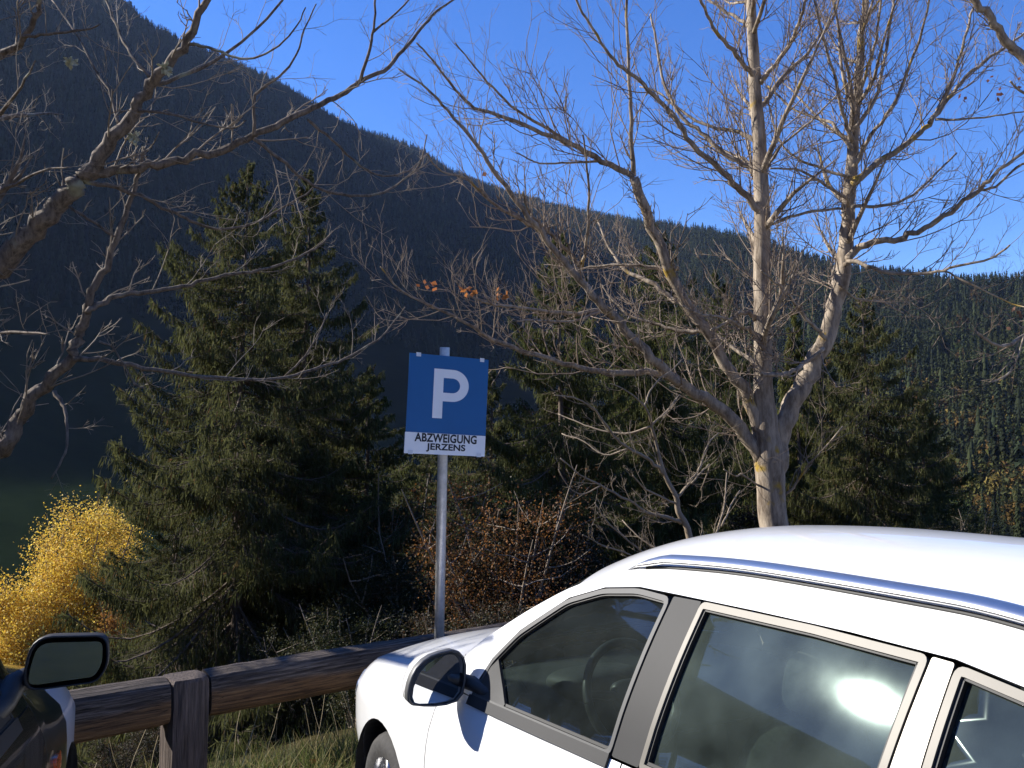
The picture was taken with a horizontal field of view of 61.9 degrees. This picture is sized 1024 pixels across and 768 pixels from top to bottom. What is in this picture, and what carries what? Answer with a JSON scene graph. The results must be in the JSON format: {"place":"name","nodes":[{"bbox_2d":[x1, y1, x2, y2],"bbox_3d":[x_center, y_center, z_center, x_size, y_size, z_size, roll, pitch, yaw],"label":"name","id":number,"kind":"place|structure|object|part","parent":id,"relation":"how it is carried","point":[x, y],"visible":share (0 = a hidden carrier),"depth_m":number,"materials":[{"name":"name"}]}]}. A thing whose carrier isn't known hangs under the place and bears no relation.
{"place":"outdoors","nodes":[
{"label":"outdoors","id":0,"kind":"place"},
{"bbox_2d":[100,710,357,767],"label":"grass","id":1,"kind":"structure","parent":0,"point":[323,756],"depth_m":4.88,"materials":[{"name":"green plant"}]},
{"bbox_2d":[0,0,1023,767],"bbox_3d":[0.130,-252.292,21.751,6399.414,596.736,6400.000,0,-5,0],"label":"ground","id":2,"kind":"structure","parent":0,"point":[30,464],"depth_m":365.69,"materials":[{"name":"plant"}]},
{"bbox_2d":[0,567,97,665],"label":"birch tree","id":3,"kind":"object","parent":2,"relation":"on","point":[16,634],"visible":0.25,"depth_m":32.88,"materials":[{"name":"yellow plant"}]},
{"bbox_2d":[0,632,109,767],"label":"dark car","id":4,"kind":"object","parent":2,"relation":"on","point":[37,716],"visible":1,"depth_m":2.51,"materials":[{"name":"paint"}]},
{"bbox_3d":[-1.375,0.664,2.003,0.239,0.531,0.864,2,-5,-20],"label":"front window","id":5,"kind":"part","parent":4,"relation":"part of","materials":[{"name":"glass"}]},
{"bbox_3d":[-1.298,1.302,2.130,0.083,0.803,1.203,2,-5,-20],"label":"front door","id":6,"kind":"part","parent":4,"relation":"part of","materials":[{"name":"black paint"}]},
{"bbox_2d":[0,485,152,753],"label":"birch tree","id":7,"kind":"object","parent":2,"relation":"on","point":[100,530],"visible":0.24,"depth_m":33.76,"materials":[{"name":"yellow plant"}]},
{"bbox_2d":[71,584,150,683],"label":"birch tree","id":8,"kind":"object","parent":2,"relation":"on","point":[113,623],"visible":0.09,"depth_m":32.47,"materials":[{"name":"plant"}]},
{"bbox_2d":[83,738,148,767],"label":"shrub","id":9,"kind":"object","parent":2,"relation":"on","point":[104,754],"visible":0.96,"depth_m":7.06,"materials":[{"name":"green plant"}]},
{"bbox_2d":[118,672,159,767],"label":"shrub","id":10,"kind":"object","parent":2,"relation":"on","point":[155,728],"visible":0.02,"depth_m":18.51,"materials":[{"name":"green plant"}]},
{"bbox_2d":[121,727,159,767],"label":"shrub","id":11,"kind":"object","parent":2,"relation":"on","point":[148,759],"visible":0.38,"depth_m":7.49,"materials":[{"name":"green plant"}]},
{"bbox_2d":[76,403,232,764],"bbox_3d":[-10.745,6.507,27.092,6.526,12.052,6.884,-2,-5,26],"label":"spruce tree","id":12,"kind":"object","parent":2,"relation":"on","point":[160,563],"visible":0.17,"depth_m":26.57,"materials":[{"name":"green plant"}]},
{"bbox_2d":[24,160,426,767],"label":"spruce tree","id":13,"kind":"object","parent":2,"relation":"on","point":[249,546],"visible":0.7,"depth_m":19.41,"materials":[{"name":"green plant"}]},
{"bbox_2d":[0,0,457,509],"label":"bare tree","id":14,"kind":"object","parent":2,"relation":"on","point":[17,244],"visible":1,"depth_m":5.92,"materials":[{"name":"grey plant"}]},
{"bbox_2d":[69,621,510,767],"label":"timber rail fence","id":15,"kind":"object","parent":2,"relation":"on","point":[178,708],"visible":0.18,"depth_m":4.18,"materials":[{"name":"brown wood"}]},
{"bbox_2d":[186,169,400,744],"bbox_3d":[-5.690,2.372,22.834,6.970,16.735,7.352,-3,-6,31],"label":"spruce tree","id":16,"kind":"object","parent":2,"relation":"on","point":[293,303],"visible":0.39,"depth_m":22.69,"materials":[{"name":"green plant"}]},
{"bbox_2d":[78,660,512,767],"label":"dry stalks","id":17,"kind":"object","parent":2,"relation":"on","point":[252,732],"visible":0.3,"depth_m":5.16,"materials":[{"name":"beige plant"}]},
{"bbox_2d":[245,618,354,734],"bbox_3d":[-4.456,6.125,17.862,2.221,2.483,2.534,-1,-5,11],"label":"shrub","id":18,"kind":"object","parent":2,"relation":"on","point":[293,649],"visible":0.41,"depth_m":17.73,"materials":[{"name":"green plant"}]},
{"bbox_2d":[285,749,350,767],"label":"fallen leaves","id":19,"kind":"object","parent":2,"relation":"on","point":[315,762],"visible":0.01,"depth_m":4.82,"materials":[{"name":"brown plant"}]},
{"bbox_2d":[296,588,411,727],"bbox_3d":[-3.057,5.225,16.205,2.576,2.524,2.258,0,-5,0],"label":"shrub","id":20,"kind":"object","parent":2,"relation":"on","point":[328,643],"visible":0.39,"depth_m":15.99,"materials":[{"name":"green plant"}]},
{"bbox_2d":[248,374,470,698],"bbox_3d":[-3.848,5.181,24.064,8.582,11.136,7.786,-4,-6,36],"label":"spruce tree","id":21,"kind":"object","parent":2,"relation":"on","point":[341,500],"visible":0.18,"depth_m":24.12,"materials":[{"name":"green plant"}]},
{"bbox_2d":[300,463,503,645],"bbox_3d":[-3.036,5.533,22.901,6.664,6.790,5.465,-1,-5,16],"label":"shrub","id":22,"kind":"object","parent":2,"relation":"on","point":[412,529],"visible":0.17,"depth_m":22.44,"materials":[{"name":"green plant"}]},
{"bbox_2d":[319,519,487,644],"bbox_3d":[-2.111,5.179,18.682,3.868,4.548,3.391,0,-5,0],"label":"shrub","id":23,"kind":"object","parent":2,"relation":"on","point":[392,575],"visible":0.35,"depth_m":18.37,"materials":[{"name":"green plant"}]},
{"bbox_2d":[348,605,466,707],"bbox_3d":[-1.318,4.434,13.549,1.809,1.959,1.940,-3,-6,29],"label":"shrub","id":24,"kind":"object","parent":2,"relation":"on","point":[426,628],"visible":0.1,"depth_m":13.75,"materials":[{"name":"green plant"}]},
{"bbox_2d":[356,432,510,610],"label":"spruce tree","id":25,"kind":"object","parent":2,"relation":"on","point":[421,468],"visible":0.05,"depth_m":32.95,"materials":[{"name":"green plant"}]},
{"bbox_2d":[404,347,488,638],"bbox_3d":[-0.435,1.146,5.075,0.519,2.724,0.298,2,-5,-22],"label":"parking sign","id":26,"kind":"object","parent":2,"relation":"on","point":[446,398],"visible":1,"depth_m":5.04,"materials":[{"name":"metal"}]},
{"bbox_2d":[412,540,518,631],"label":"shrub","id":27,"kind":"object","parent":2,"relation":"on","point":[459,575],"visible":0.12,"depth_m":16.37,"materials":[{"name":"brown plant"}]},
{"bbox_2d":[391,368,557,617],"bbox_3d":[-0.685,5.793,29.495,8.642,12.750,9.882,3,-6,-31],"label":"spruce tree","id":28,"kind":"object","parent":2,"relation":"on","point":[498,431],"visible":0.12,"depth_m":29.18,"materials":[{"name":"green plant"}]},
{"bbox_2d":[448,594,530,668],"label":"shrub","id":29,"kind":"object","parent":2,"relation":"on","point":[483,621],"visible":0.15,"depth_m":13.76,"materials":[{"name":"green plant"}]},
{"bbox_2d":[389,456,628,665],"bbox_3d":[0.072,3.630,16.096,4.058,4.537,4.948,-5,-7,44],"label":"shrub","id":30,"kind":"object","parent":2,"relation":"on","point":[536,598],"visible":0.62,"depth_m":15.85,"materials":[{"name":"brown plant"}]},
{"bbox_2d":[0,0,1023,537],"bbox_3d":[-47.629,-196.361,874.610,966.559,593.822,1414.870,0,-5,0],"label":"forest","id":31,"kind":"object","parent":2,"relation":"on","point":[982,424],"visible":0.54,"depth_m":662.09,"materials":[{"name":"green plant"}]},
{"bbox_2d":[466,507,618,660],"bbox_3d":[0.757,4.192,16.762,3.305,3.640,3.081,-2,-5,20],"label":"shrub","id":32,"kind":"object","parent":2,"relation":"on","point":[593,561],"visible":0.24,"depth_m":16.65,"materials":[{"name":"brown plant"}]},
{"bbox_2d":[450,233,686,662],"bbox_3d":[0.903,2.303,19.941,6.354,11.814,7.003,5,-7,-43],"label":"spruce tree","id":33,"kind":"object","parent":2,"relation":"on","point":[545,473],"visible":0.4,"depth_m":19.64,"materials":[{"name":"green plant"}]},
{"bbox_2d":[532,554,619,596],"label":"shrub","id":34,"kind":"object","parent":2,"relation":"on","point":[570,577],"visible":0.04,"depth_m":17.60,"materials":[{"name":"brown plant"}]},
{"bbox_2d":[522,345,703,562],"bbox_3d":[3.882,4.655,28.391,10.052,12.112,9.121,-1,-5,6],"label":"spruce tree","id":35,"kind":"object","parent":2,"relation":"on","point":[619,362],"visible":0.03,"depth_m":28.41,"materials":[{"name":"green plant"}]},
{"bbox_2d":[537,329,752,556],"bbox_3d":[1.278,1.143,7.797,2.080,3.359,1.538,0,-5,0],"label":"bare shrub","id":36,"kind":"object","parent":2,"relation":"on","point":[681,519],"visible":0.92,"depth_m":7.88,"materials":[{"name":"plant"}]},
{"bbox_2d":[577,223,753,568],"bbox_3d":[3.932,1.942,22.413,6.967,12.688,6.831,3,-6,-28],"label":"spruce tree","id":37,"kind":"object","parent":2,"relation":"on","point":[691,495],"visible":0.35,"depth_m":21.78,"materials":[{"name":"green plant"}]},
{"bbox_2d":[334,0,1023,526],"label":"bare tree","id":38,"kind":"object","parent":2,"relation":"on","point":[766,440],"visible":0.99,"depth_m":8.82,"materials":[{"name":"grey plant"}]},
{"bbox_2d":[355,525,1023,767],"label":"white car","id":39,"kind":"object","parent":2,"relation":"on","point":[817,646],"visible":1,"depth_m":2.25,"materials":[{"name":"paint"}]},
{"bbox_3d":[-0.023,1.436,2.813,0.083,0.711,1.203,3,-6,-29],"label":"front door","id":40,"kind":"part","parent":39,"relation":"part of","materials":[{"name":"white paint"}]},
{"bbox_3d":[0.164,0.881,2.799,0.239,0.471,0.864,3,-6,-29],"label":"front window","id":41,"kind":"part","parent":39,"relation":"part of","materials":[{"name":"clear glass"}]},
{"bbox_3d":[0.607,0.794,2.024,0.220,0.436,0.727,3,-6,-29],"label":"rear window","id":42,"kind":"part","parent":39,"relation":"part of","materials":[{"name":"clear glass"}]},
{"bbox_3d":[1.391,0.939,3.475,0.212,0.452,0.852,3,-6,-28],"label":"front window","id":43,"kind":"part","parent":39,"relation":"part of","materials":[{"name":"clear glass"}]},
{"bbox_3d":[0.958,0.732,1.404,0.200,0.387,0.623,3,-6,-29],"label":"quarter window","id":44,"kind":"part","parent":39,"relation":"part of","materials":[{"name":"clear glass"}]},
{"bbox_2d":[653,269,782,532],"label":"spruce tree","id":45,"kind":"object","parent":2,"relation":"on","point":[750,498],"visible":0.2,"depth_m":31.17,"materials":[{"name":"green plant"}]},
{"bbox_2d":[721,502,832,530],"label":"shrub","id":46,"kind":"object","parent":2,"relation":"on","point":[747,516],"visible":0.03,"depth_m":27.25,"materials":[{"name":"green plant"}]},
{"bbox_2d":[777,306,830,524],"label":"spruce tree","id":47,"kind":"object","parent":2,"relation":"on","point":[802,441],"visible":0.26,"depth_m":27.55,"materials":[{"name":"green plant"}]},
{"bbox_2d":[786,341,889,525],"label":"spruce tree","id":48,"kind":"object","parent":2,"relation":"on","point":[828,415],"visible":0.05,"depth_m":30.35,"materials":[{"name":"green plant"}]},
{"bbox_2d":[785,287,967,532],"bbox_3d":[9.816,2.591,23.233,6.360,10.668,5.562,-2,-5,20],"label":"spruce tree","id":49,"kind":"object","parent":2,"relation":"on","point":[843,501],"visible":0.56,"depth_m":22.99,"materials":[{"name":"green plant"}]},
{"bbox_2d":[876,400,1004,535],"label":"spruce tree","id":50,"kind":"object","parent":2,"relation":"on","point":[932,454],"visible":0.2,"depth_m":30.20,"materials":[{"name":"green plant"}]},
{"bbox_2d":[928,507,1015,535],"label":"shrub","id":51,"kind":"object","parent":2,"relation":"on","point":[992,531],"visible":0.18,"depth_m":23.82,"materials":[{"name":"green plant"}]},
{"bbox_2d":[939,0,1023,400],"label":"bare tree","id":52,"kind":"object","parent":2,"relation":"on","point":[1010,45],"visible":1,"depth_m":8.03,"materials":[{"name":"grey plant"}]},
{"bbox_2d":[126,0,1023,279],"label":"sky","id":53,"kind":"structure","parent":0,"point":[377,105],"materials":[{"name":"blue"}]}
]}

